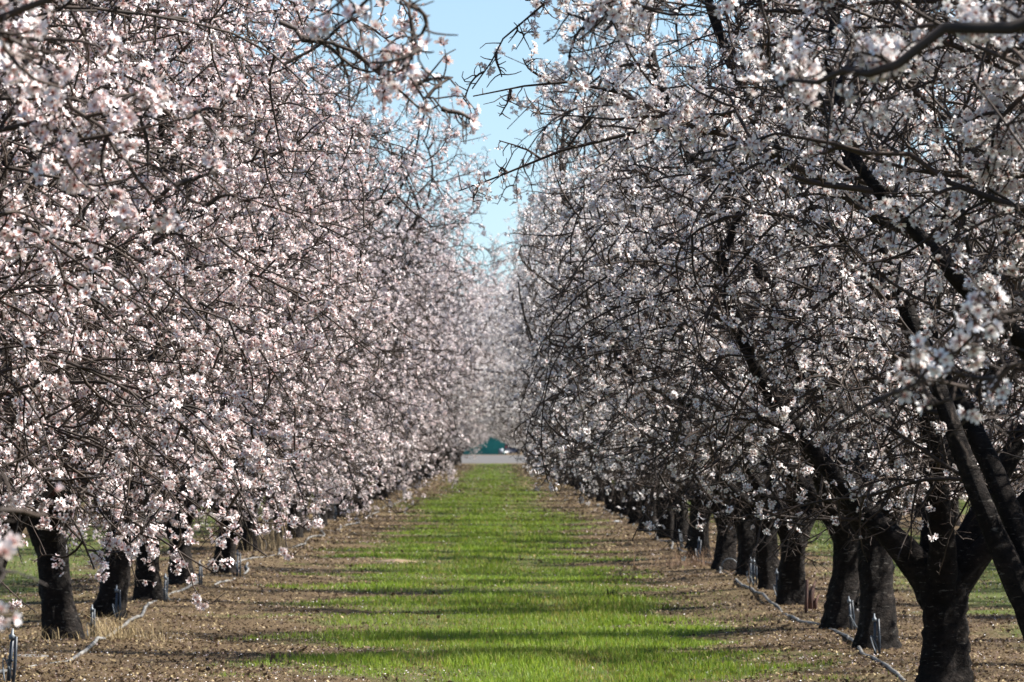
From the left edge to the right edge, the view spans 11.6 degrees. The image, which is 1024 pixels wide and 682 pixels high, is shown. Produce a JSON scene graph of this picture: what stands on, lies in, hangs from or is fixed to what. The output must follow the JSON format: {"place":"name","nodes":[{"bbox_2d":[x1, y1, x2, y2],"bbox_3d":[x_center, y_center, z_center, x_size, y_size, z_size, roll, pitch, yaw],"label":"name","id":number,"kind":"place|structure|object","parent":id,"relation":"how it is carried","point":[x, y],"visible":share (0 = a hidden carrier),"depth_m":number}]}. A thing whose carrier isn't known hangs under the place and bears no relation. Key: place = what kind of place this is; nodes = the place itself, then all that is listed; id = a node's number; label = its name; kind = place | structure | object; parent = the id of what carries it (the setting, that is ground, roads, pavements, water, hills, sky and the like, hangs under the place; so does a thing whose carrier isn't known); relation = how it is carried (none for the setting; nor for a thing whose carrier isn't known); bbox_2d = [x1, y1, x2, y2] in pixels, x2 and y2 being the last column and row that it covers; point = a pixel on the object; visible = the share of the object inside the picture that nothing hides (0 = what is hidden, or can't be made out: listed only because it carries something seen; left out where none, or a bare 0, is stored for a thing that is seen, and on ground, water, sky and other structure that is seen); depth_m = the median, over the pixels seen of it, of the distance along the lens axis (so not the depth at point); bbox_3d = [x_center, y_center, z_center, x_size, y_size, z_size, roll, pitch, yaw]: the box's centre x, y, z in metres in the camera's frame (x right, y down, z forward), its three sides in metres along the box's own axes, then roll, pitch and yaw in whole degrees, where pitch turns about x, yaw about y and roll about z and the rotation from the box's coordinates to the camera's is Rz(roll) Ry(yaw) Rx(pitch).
{"place":"outdoors","nodes":[
{"label":"outdoors","id":0,"kind":"place"},
{"bbox_2d":[461,455,525,462],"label":"gravel road","id":1,"kind":"structure","parent":0,"point":[494,459],"depth_m":613.53},
{"bbox_2d":[0,450,1023,681],"bbox_3d":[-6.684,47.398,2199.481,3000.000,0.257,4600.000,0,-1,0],"label":"ground","id":2,"kind":"structure","parent":0,"point":[983,601],"depth_m":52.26},
{"bbox_2d":[2,628,17,681],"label":"sprinkler stake","id":3,"kind":"object","parent":2,"relation":"on","point":[13,638],"visible":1,"depth_m":34.10},
{"bbox_2d":[17,654,54,656],"bbox_3d":[-3.657,2.390,38.406,0.428,0.024,0.208,0,-1,0],"label":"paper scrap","id":4,"kind":"object","parent":2,"relation":"on","point":[34,655],"visible":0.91,"depth_m":38.39},
{"bbox_2d":[0,0,77,630],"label":"almond tree","id":5,"kind":"object","parent":2,"relation":"on","point":[41,82],"visible":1,"depth_m":11.04},
{"bbox_2d":[0,625,145,642],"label":"dry grass tuft","id":6,"kind":"object","parent":2,"relation":"on","point":[44,635],"visible":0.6,"depth_m":42.23},
{"bbox_2d":[86,604,94,637],"bbox_3d":[-3.602,2.422,43.178,0.067,0.344,0.080,2,0,44],"label":"sprinkler stake","id":7,"kind":"object","parent":2,"relation":"on","point":[92,610],"visible":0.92,"depth_m":43.19},
{"bbox_2d":[0,582,196,673],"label":"irrigation hose","id":8,"kind":"object","parent":2,"relation":"on","point":[92,644],"visible":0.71,"depth_m":42.04},
{"bbox_2d":[112,585,120,619],"bbox_3d":[-3.683,2.463,47.049,0.075,0.385,0.090,-1,-6,19],"label":"sprinkler stake","id":9,"kind":"object","parent":2,"relation":"on","point":[116,605],"visible":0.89,"depth_m":47.06},
{"bbox_2d":[81,610,165,639],"bbox_3d":[-3.477,2.412,43.051,1.204,0.276,1.509,0,-1,0],"label":"dry grass tuft","id":10,"kind":"object","parent":2,"relation":"on","point":[117,633],"visible":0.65,"depth_m":43.01},
{"bbox_2d":[88,615,197,640],"bbox_3d":[-3.175,2.407,42.531,1.079,0.250,0.962,0,-1,0],"label":"dry grass tuft","id":11,"kind":"object","parent":2,"relation":"on","point":[153,632],"visible":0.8,"depth_m":42.52},
{"bbox_2d":[163,573,169,601],"bbox_3d":[-3.570,2.578,52.286,0.068,0.348,0.081,3,0,-41],"label":"sprinkler stake","id":12,"kind":"object","parent":2,"relation":"on","point":[165,590],"visible":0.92,"depth_m":52.29},
{"bbox_2d":[0,0,381,576],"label":"almond tree","id":13,"kind":"object","parent":2,"relation":"on","point":[9,279],"visible":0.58,"depth_m":21.75},
{"bbox_2d":[0,0,386,561],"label":"almond tree","id":14,"kind":"object","parent":2,"relation":"on","point":[248,178],"visible":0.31,"depth_m":30.52},
{"bbox_2d":[196,561,201,584],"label":"sprinkler stake","id":15,"kind":"object","parent":2,"relation":"on","point":[198,580],"visible":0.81,"depth_m":58.83},
{"bbox_2d":[0,0,423,613],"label":"almond tree","id":16,"kind":"object","parent":2,"relation":"on","point":[116,358],"visible":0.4,"depth_m":25.18},
{"bbox_2d":[0,0,428,570],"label":"almond tree","id":17,"kind":"object","parent":2,"relation":"on","point":[139,495],"visible":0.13,"depth_m":34.72},
{"bbox_2d":[1,0,460,639],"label":"almond tree","id":18,"kind":"object","parent":2,"relation":"on","point":[59,616],"visible":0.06,"depth_m":42.46},
{"bbox_2d":[215,562,248,584],"bbox_3d":[-3.526,2.962,64.437,0.266,0.074,11.197,0,-1,0],"label":"irrigation hose","id":19,"kind":"object","parent":2,"relation":"on","point":[245,572],"visible":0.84,"depth_m":64.31},
{"bbox_2d":[6,0,464,617],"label":"almond tree","id":20,"kind":"object","parent":2,"relation":"on","point":[120,570],"visible":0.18,"depth_m":47.96},
{"bbox_2d":[42,0,428,599],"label":"almond tree","id":21,"kind":"object","parent":2,"relation":"on","point":[149,590],"visible":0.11,"depth_m":53.42},
{"bbox_2d":[236,550,240,576],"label":"sprinkler stake","id":22,"kind":"object","parent":2,"relation":"on","point":[239,560],"visible":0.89,"depth_m":62.79},
{"bbox_2d":[0,0,480,331],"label":"almond tree","id":23,"kind":"object","parent":2,"relation":"on","point":[402,55],"visible":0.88,"depth_m":14.22},
{"bbox_2d":[67,15,421,584],"bbox_3d":[-3.857,-0.628,59.682,6.675,7.227,6.087,-1,-1,24],"label":"almond tree","id":24,"kind":"object","parent":2,"relation":"on","point":[182,577],"visible":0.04,"depth_m":59.32},
{"bbox_2d":[238,514,306,551],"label":"dry grass tuft","id":25,"kind":"object","parent":2,"relation":"on","point":[273,547],"visible":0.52,"depth_m":77.41},
{"bbox_2d":[84,3,486,573],"bbox_3d":[-3.684,-0.954,63.840,6.727,8.022,5.003,-1,-1,26],"label":"almond tree","id":26,"kind":"object","parent":2,"relation":"on","point":[229,551],"visible":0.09,"depth_m":63.19},
{"bbox_2d":[173,63,463,550],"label":"almond tree","id":27,"kind":"object","parent":2,"relation":"on","point":[245,535],"visible":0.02,"depth_m":77.45},
{"bbox_2d":[236,495,411,562],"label":"irrigation hose","id":28,"kind":"object","parent":2,"relation":"on","point":[320,535],"visible":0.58,"depth_m":89.48},
{"bbox_2d":[192,144,473,505],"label":"almond tree","id":29,"kind":"object","parent":2,"relation":"on","point":[392,482],"visible":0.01,"depth_m":98.92},
{"bbox_2d":[200,79,473,531],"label":"almond tree","id":30,"kind":"object","parent":2,"relation":"on","point":[403,489],"visible":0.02,"depth_m":93.68},
{"bbox_2d":[179,85,498,545],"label":"almond tree","id":31,"kind":"object","parent":2,"relation":"on","point":[418,240],"visible":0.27,"depth_m":82.85},
{"bbox_2d":[212,175,486,537],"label":"almond tree","id":32,"kind":"object","parent":2,"relation":"on","point":[299,530],"visible":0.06,"depth_m":87.86},
{"bbox_2d":[269,176,455,518],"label":"almond tree","id":33,"kind":"object","parent":2,"relation":"on","point":[330,516],"visible":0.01,"depth_m":110.81},
{"bbox_2d":[266,217,476,524],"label":"almond tree","id":34,"kind":"object","parent":2,"relation":"on","point":[324,516],"visible":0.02,"depth_m":104.57},
{"bbox_2d":[352,498,425,509],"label":"dry grass tuft","id":35,"kind":"object","parent":2,"relation":"on","point":[371,505],"visible":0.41,"depth_m":129.31},
{"bbox_2d":[375,559,415,562],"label":"dirt mound","id":36,"kind":"object","parent":2,"relation":"on","point":[397,561],"visible":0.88,"depth_m":72.29},
{"bbox_2d":[249,135,543,515],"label":"almond tree","id":37,"kind":"object","parent":2,"relation":"on","point":[487,292],"visible":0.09,"depth_m":117.32},
{"bbox_2d":[296,182,524,510],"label":"almond tree","id":38,"kind":"object","parent":2,"relation":"on","point":[360,507],"visible":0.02,"depth_m":128.27},
{"bbox_2d":[372,250,473,499],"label":"almond tree","id":39,"kind":"object","parent":2,"relation":"on","point":[381,491],"visible":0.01,"depth_m":149.57},
{"bbox_2d":[366,203,482,504],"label":"almond tree","id":40,"kind":"object","parent":2,"relation":"on","point":[436,457],"visible":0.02,"depth_m":139.11},
{"bbox_2d":[369,220,488,499],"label":"almond tree","id":41,"kind":"object","parent":2,"relation":"on","point":[418,426],"depth_m":145.09},
{"bbox_2d":[334,150,526,512],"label":"almond tree","id":42,"kind":"object","parent":2,"relation":"on","point":[444,431],"visible":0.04,"depth_m":122.11},
{"bbox_2d":[393,416,467,490],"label":"almond tree","id":43,"kind":"object","parent":2,"relation":"on","point":[399,482],"visible":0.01,"depth_m":183.69},
{"bbox_2d":[389,411,486,492],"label":"almond tree","id":44,"kind":"object","parent":2,"relation":"on","point":[391,488],"depth_m":172.13},
{"bbox_2d":[352,298,524,494],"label":"almond tree","id":45,"kind":"object","parent":2,"relation":"on","point":[454,369],"visible":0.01,"depth_m":134.86},
{"bbox_2d":[401,253,478,487],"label":"almond tree","id":46,"kind":"object","parent":2,"relation":"on","point":[473,430],"depth_m":189.38},
{"bbox_2d":[423,428,468,478],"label":"almond tree","id":47,"kind":"object","parent":2,"relation":"on","point":[425,465],"visible":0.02,"depth_m":250.77},
{"bbox_2d":[387,249,505,493],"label":"almond tree","id":48,"kind":"object","parent":2,"relation":"on","point":[434,431],"visible":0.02,"depth_m":166.83},
{"bbox_2d":[405,254,489,486],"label":"almond tree","id":49,"kind":"object","parent":2,"relation":"on","point":[409,474],"depth_m":194.67},
{"bbox_2d":[383,316,512,498],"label":"almond tree","id":50,"kind":"object","parent":2,"relation":"on","point":[386,494],"visible":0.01,"depth_m":155.77},
{"bbox_2d":[426,430,471,477],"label":"almond tree","id":51,"kind":"object","parent":2,"relation":"on","point":[428,468],"depth_m":256.74},
{"bbox_2d":[398,236,501,459],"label":"almond tree","id":52,"kind":"object","parent":2,"relation":"on","point":[464,427],"visible":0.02,"depth_m":160.74},
{"bbox_2d":[420,424,486,480],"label":"almond tree","id":53,"kind":"object","parent":2,"relation":"on","point":[449,449],"depth_m":234.10},
{"bbox_2d":[430,431,486,474],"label":"almond tree","id":54,"kind":"object","parent":2,"relation":"on","point":[477,438],"visible":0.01,"depth_m":267.63},
{"bbox_2d":[416,425,502,481],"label":"almond tree","id":55,"kind":"object","parent":2,"relation":"on","point":[438,447],"depth_m":228.29},
{"bbox_2d":[433,428,487,474],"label":"almond tree","id":56,"kind":"object","parent":2,"relation":"on","point":[438,460],"visible":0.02,"depth_m":284.10},
{"bbox_2d":[438,435,485,471],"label":"almond tree","id":57,"kind":"object","parent":2,"relation":"on","point":[448,452],"visible":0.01,"depth_m":318.12},
{"bbox_2d":[429,420,496,444],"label":"almond tree","id":58,"kind":"object","parent":2,"relation":"on","point":[467,433],"depth_m":211.21},
{"bbox_2d":[445,434,487,469],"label":"almond tree","id":59,"kind":"object","parent":2,"relation":"on","point":[470,448],"visible":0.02,"depth_m":351.68},
{"bbox_2d":[462,437,504,454],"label":"metal shed","id":60,"kind":"structure","parent":2,"relation":"on","point":[493,446],"depth_m":899.81},
{"bbox_2d":[451,210,540,441],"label":"almond tree","id":61,"kind":"object","parent":2,"relation":"on","point":[505,264],"depth_m":135.70},
{"bbox_2d":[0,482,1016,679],"bbox_3d":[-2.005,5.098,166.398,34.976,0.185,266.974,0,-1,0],"label":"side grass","id":62,"kind":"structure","parent":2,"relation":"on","point":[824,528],"depth_m":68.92},
{"bbox_2d":[0,465,1023,681],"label":"fallen petals","id":63,"kind":"object","parent":2,"relation":"on","point":[440,597],"visible":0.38,"depth_m":48.29},
{"bbox_2d":[504,442,519,454],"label":"parked van","id":64,"kind":"object","parent":2,"relation":"on","point":[507,449],"visible":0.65,"depth_m":887.80},
{"bbox_2d":[470,419,563,483],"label":"almond tree","id":65,"kind":"object","parent":2,"relation":"on","point":[504,434],"visible":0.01,"depth_m":218.62},
{"bbox_2d":[478,424,556,479],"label":"almond tree","id":66,"kind":"object","parent":2,"relation":"on","point":[490,429],"visible":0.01,"depth_m":235.47},
{"bbox_2d":[456,317,584,492],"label":"almond tree","id":67,"kind":"object","parent":2,"relation":"on","point":[516,432],"visible":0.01,"depth_m":174.15},
{"bbox_2d":[467,417,576,486],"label":"almond tree","id":68,"kind":"object","parent":2,"relation":"on","point":[572,484],"depth_m":201.66},
{"bbox_2d":[460,279,587,495],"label":"almond tree","id":69,"kind":"object","parent":2,"relation":"on","point":[585,484],"depth_m":162.85},
{"bbox_2d":[445,260,612,509],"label":"almond tree","id":70,"kind":"object","parent":2,"relation":"on","point":[609,503],"visible":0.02,"depth_m":129.49},
{"bbox_2d":[461,297,596,498],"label":"almond tree","id":71,"kind":"object","parent":2,"relation":"on","point":[593,496],"visible":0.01,"depth_m":157.01},
{"bbox_2d":[427,230,633,517],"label":"almond tree","id":72,"kind":"object","parent":2,"relation":"on","point":[498,337],"visible":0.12,"depth_m":111.38},
{"bbox_2d":[464,288,603,501],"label":"almond tree","id":73,"kind":"object","parent":2,"relation":"on","point":[502,414],"visible":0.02,"depth_m":146.11},
{"bbox_2d":[205,463,865,681],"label":"lane grass","id":74,"kind":"structure","parent":2,"relation":"on","point":[541,654],"depth_m":48.83},
{"bbox_2d":[449,196,628,514],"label":"almond tree","id":75,"kind":"object","parent":2,"relation":"on","point":[624,511],"visible":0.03,"depth_m":118.84},
{"bbox_2d":[483,243,596,496],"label":"almond tree","id":76,"kind":"object","parent":2,"relation":"on","point":[508,286],"visible":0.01,"depth_m":151.35},
{"bbox_2d":[498,264,581,489],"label":"almond tree","id":77,"kind":"object","parent":2,"relation":"on","point":[503,276],"depth_m":185.74},
{"bbox_2d":[514,432,570,484],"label":"almond tree","id":78,"kind":"object","parent":2,"relation":"on","point":[538,454],"visible":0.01,"depth_m":207.68},
{"bbox_2d":[507,208,641,523],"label":"almond tree","id":79,"kind":"object","parent":2,"relation":"on","point":[633,517],"visible":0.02,"depth_m":106.68},
{"bbox_2d":[486,173,688,531],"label":"almond tree","id":80,"kind":"object","parent":2,"relation":"on","point":[652,518],"visible":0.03,"depth_m":95.15},
{"bbox_2d":[511,217,685,512],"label":"almond tree","id":81,"kind":"object","parent":2,"relation":"on","point":[613,505],"visible":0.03,"depth_m":123.62},
{"bbox_2d":[601,586,620,597],"bbox_3d":[1.125,2.745,55.325,0.570,0.165,0.452,0,-1,0],"label":"weed tuft","id":82,"kind":"object","parent":2,"relation":"on","point":[610,592],"visible":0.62,"depth_m":55.40},
{"bbox_2d":[499,185,733,538],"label":"almond tree","id":83,"kind":"object","parent":2,"relation":"on","point":[669,524],"visible":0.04,"depth_m":89.92},
{"bbox_2d":[504,120,748,524],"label":"almond tree","id":84,"kind":"object","parent":2,"relation":"on","point":[519,274],"visible":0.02,"depth_m":101.77},
{"bbox_2d":[512,156,742,542],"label":"almond tree","id":85,"kind":"object","parent":2,"relation":"on","point":[683,527],"visible":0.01,"depth_m":84.50},
{"bbox_2d":[520,120,736,548],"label":"almond tree","id":86,"kind":"object","parent":2,"relation":"on","point":[688,531],"depth_m":78.94},
{"bbox_2d":[596,503,721,572],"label":"irrigation hose","id":87,"kind":"object","parent":2,"relation":"on","point":[720,570],"visible":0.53,"depth_m":85.57},
{"bbox_2d":[633,545,714,566],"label":"dry grass tuft","id":88,"kind":"object","parent":2,"relation":"on","point":[702,561],"visible":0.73,"depth_m":69.30},
{"bbox_2d":[515,73,878,557],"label":"almond tree","id":89,"kind":"object","parent":2,"relation":"on","point":[695,534],"visible":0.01,"depth_m":73.15},
{"bbox_2d":[695,538,700,559],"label":"sprinkler stake","id":90,"kind":"object","parent":2,"relation":"on","point":[698,549],"visible":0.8,"depth_m":72.46},
{"bbox_2d":[504,53,900,569],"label":"almond tree","id":91,"kind":"object","parent":2,"relation":"on","point":[726,546],"visible":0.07,"depth_m":67.42},
{"bbox_2d":[455,0,1023,393],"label":"almond tree","id":92,"kind":"object","parent":2,"relation":"on","point":[647,122],"visible":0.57,"depth_m":22.70},
{"bbox_2d":[517,0,974,589],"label":"almond tree","id":93,"kind":"object","parent":2,"relation":"on","point":[765,574],"visible":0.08,"depth_m":56.87},
{"bbox_2d":[519,5,979,576],"bbox_3d":[2.853,-0.700,62.301,5.730,7.446,4.470,0,-1,-7],"label":"almond tree","id":94,"kind":"object","parent":2,"relation":"on","point":[745,533],"visible":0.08,"depth_m":62.09},
{"bbox_2d":[746,559,752,583],"bbox_3d":[2.788,2.721,59.351,0.076,0.394,0.092,5,7,43],"label":"sprinkler stake","id":95,"kind":"object","parent":2,"relation":"on","point":[750,571],"visible":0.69,"depth_m":59.36},
{"bbox_2d":[750,558,756,585],"bbox_3d":[2.809,2.712,58.824,0.075,0.386,0.090,2,4,29],"label":"sprinkler stake","id":96,"kind":"object","parent":2,"relation":"on","point":[753,578],"visible":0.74,"depth_m":58.84},
{"bbox_2d":[490,0,1023,648],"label":"almond tree","id":97,"kind":"object","parent":2,"relation":"on","point":[876,568],"visible":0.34,"depth_m":40.08},
{"bbox_2d":[506,0,1023,629],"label":"almond tree","id":98,"kind":"object","parent":2,"relation":"on","point":[844,584],"visible":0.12,"depth_m":45.13},
{"bbox_2d":[521,1,1015,604],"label":"almond tree","id":99,"kind":"object","parent":2,"relation":"on","point":[791,581],"visible":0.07,"depth_m":52.19},
{"bbox_2d":[773,568,778,596],"bbox_3d":[2.827,2.618,54.017,0.073,0.377,0.088,-4,-6,32],"label":"sprinkler stake","id":100,"kind":"object","parent":2,"relation":"on","point":[776,573],"visible":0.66,"depth_m":54.03},
{"bbox_2d":[531,0,1023,681],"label":"almond tree","id":101,"kind":"object","parent":2,"relation":"on","point":[943,604],"visible":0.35,"depth_m":34.00},
{"bbox_2d":[543,0,1023,346],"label":"almond tree","id":102,"kind":"object","parent":2,"relation":"on","point":[974,129],"visible":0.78,"depth_m":17.08},
{"bbox_2d":[804,579,808,612],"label":"wooden stake","id":103,"kind":"object","parent":2,"relation":"on","point":[806,597],"visible":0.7,"depth_m":49.19},
{"bbox_2d":[804,581,819,609],"bbox_3d":[3.042,2.594,51.299,0.157,0.321,0.115,0,-1,0],"label":"bark stub","id":104,"kind":"object","parent":2,"relation":"on","point":[812,603],"visible":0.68,"depth_m":51.27},
{"bbox_2d":[606,0,1023,638],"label":"almond tree","id":105,"kind":"object","parent":2,"relation":"on","point":[984,478],"visible":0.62,"depth_m":29.09},
{"bbox_2d":[735,578,905,681],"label":"irrigation hose","id":106,"kind":"object","parent":2,"relation":"on","point":[874,658],"visible":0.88,"depth_m":44.21},
{"bbox_2d":[847,596,856,630],"bbox_3d":[3.020,2.440,44.818,0.070,0.360,0.084,-6,2,-26],"label":"sprinkler stake","id":107,"kind":"object","parent":2,"relation":"on","point":[851,620],"visible":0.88,"depth_m":44.83},
{"bbox_2d":[870,613,880,654],"bbox_3d":[2.797,2.288,38.973,0.072,0.374,0.087,-2,-1,25],"label":"sprinkler stake","id":108,"kind":"object","parent":2,"relation":"on","point":[874,637],"visible":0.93,"depth_m":38.98},
{"bbox_2d":[737,0,1023,465],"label":"almond tree","id":109,"kind":"object","parent":2,"relation":"on","point":[878,62],"visible":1,"depth_m":12.03},
{"bbox_2d":[886,200,939,517],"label":"almond tree","id":110,"kind":"object","parent":2,"relation":"on","point":[917,505],"visible":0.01,"depth_m":115.29},
{"bbox_2d":[881,422,1013,525],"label":"almond tree","id":111,"kind":"object","parent":2,"relation":"on","point":[955,516],"depth_m":104.64},
{"bbox_2d":[894,203,1023,494],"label":"almond tree","id":112,"kind":"object","parent":2,"relation":"on","point":[998,454],"visible":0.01,"depth_m":93.94},
{"bbox_2d":[933,112,1023,493],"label":"almond tree","id":113,"kind":"object","parent":2,"relation":"on","point":[1003,400],"depth_m":87.80},
{"bbox_2d":[947,160,1023,497],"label":"almond tree","id":114,"kind":"object","parent":2,"relation":"on","point":[994,393],"visible":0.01,"depth_m":76.34},
{"bbox_2d":[90,0,1023,301],"label":"sky","id":115,"kind":"structure","parent":0,"point":[476,23]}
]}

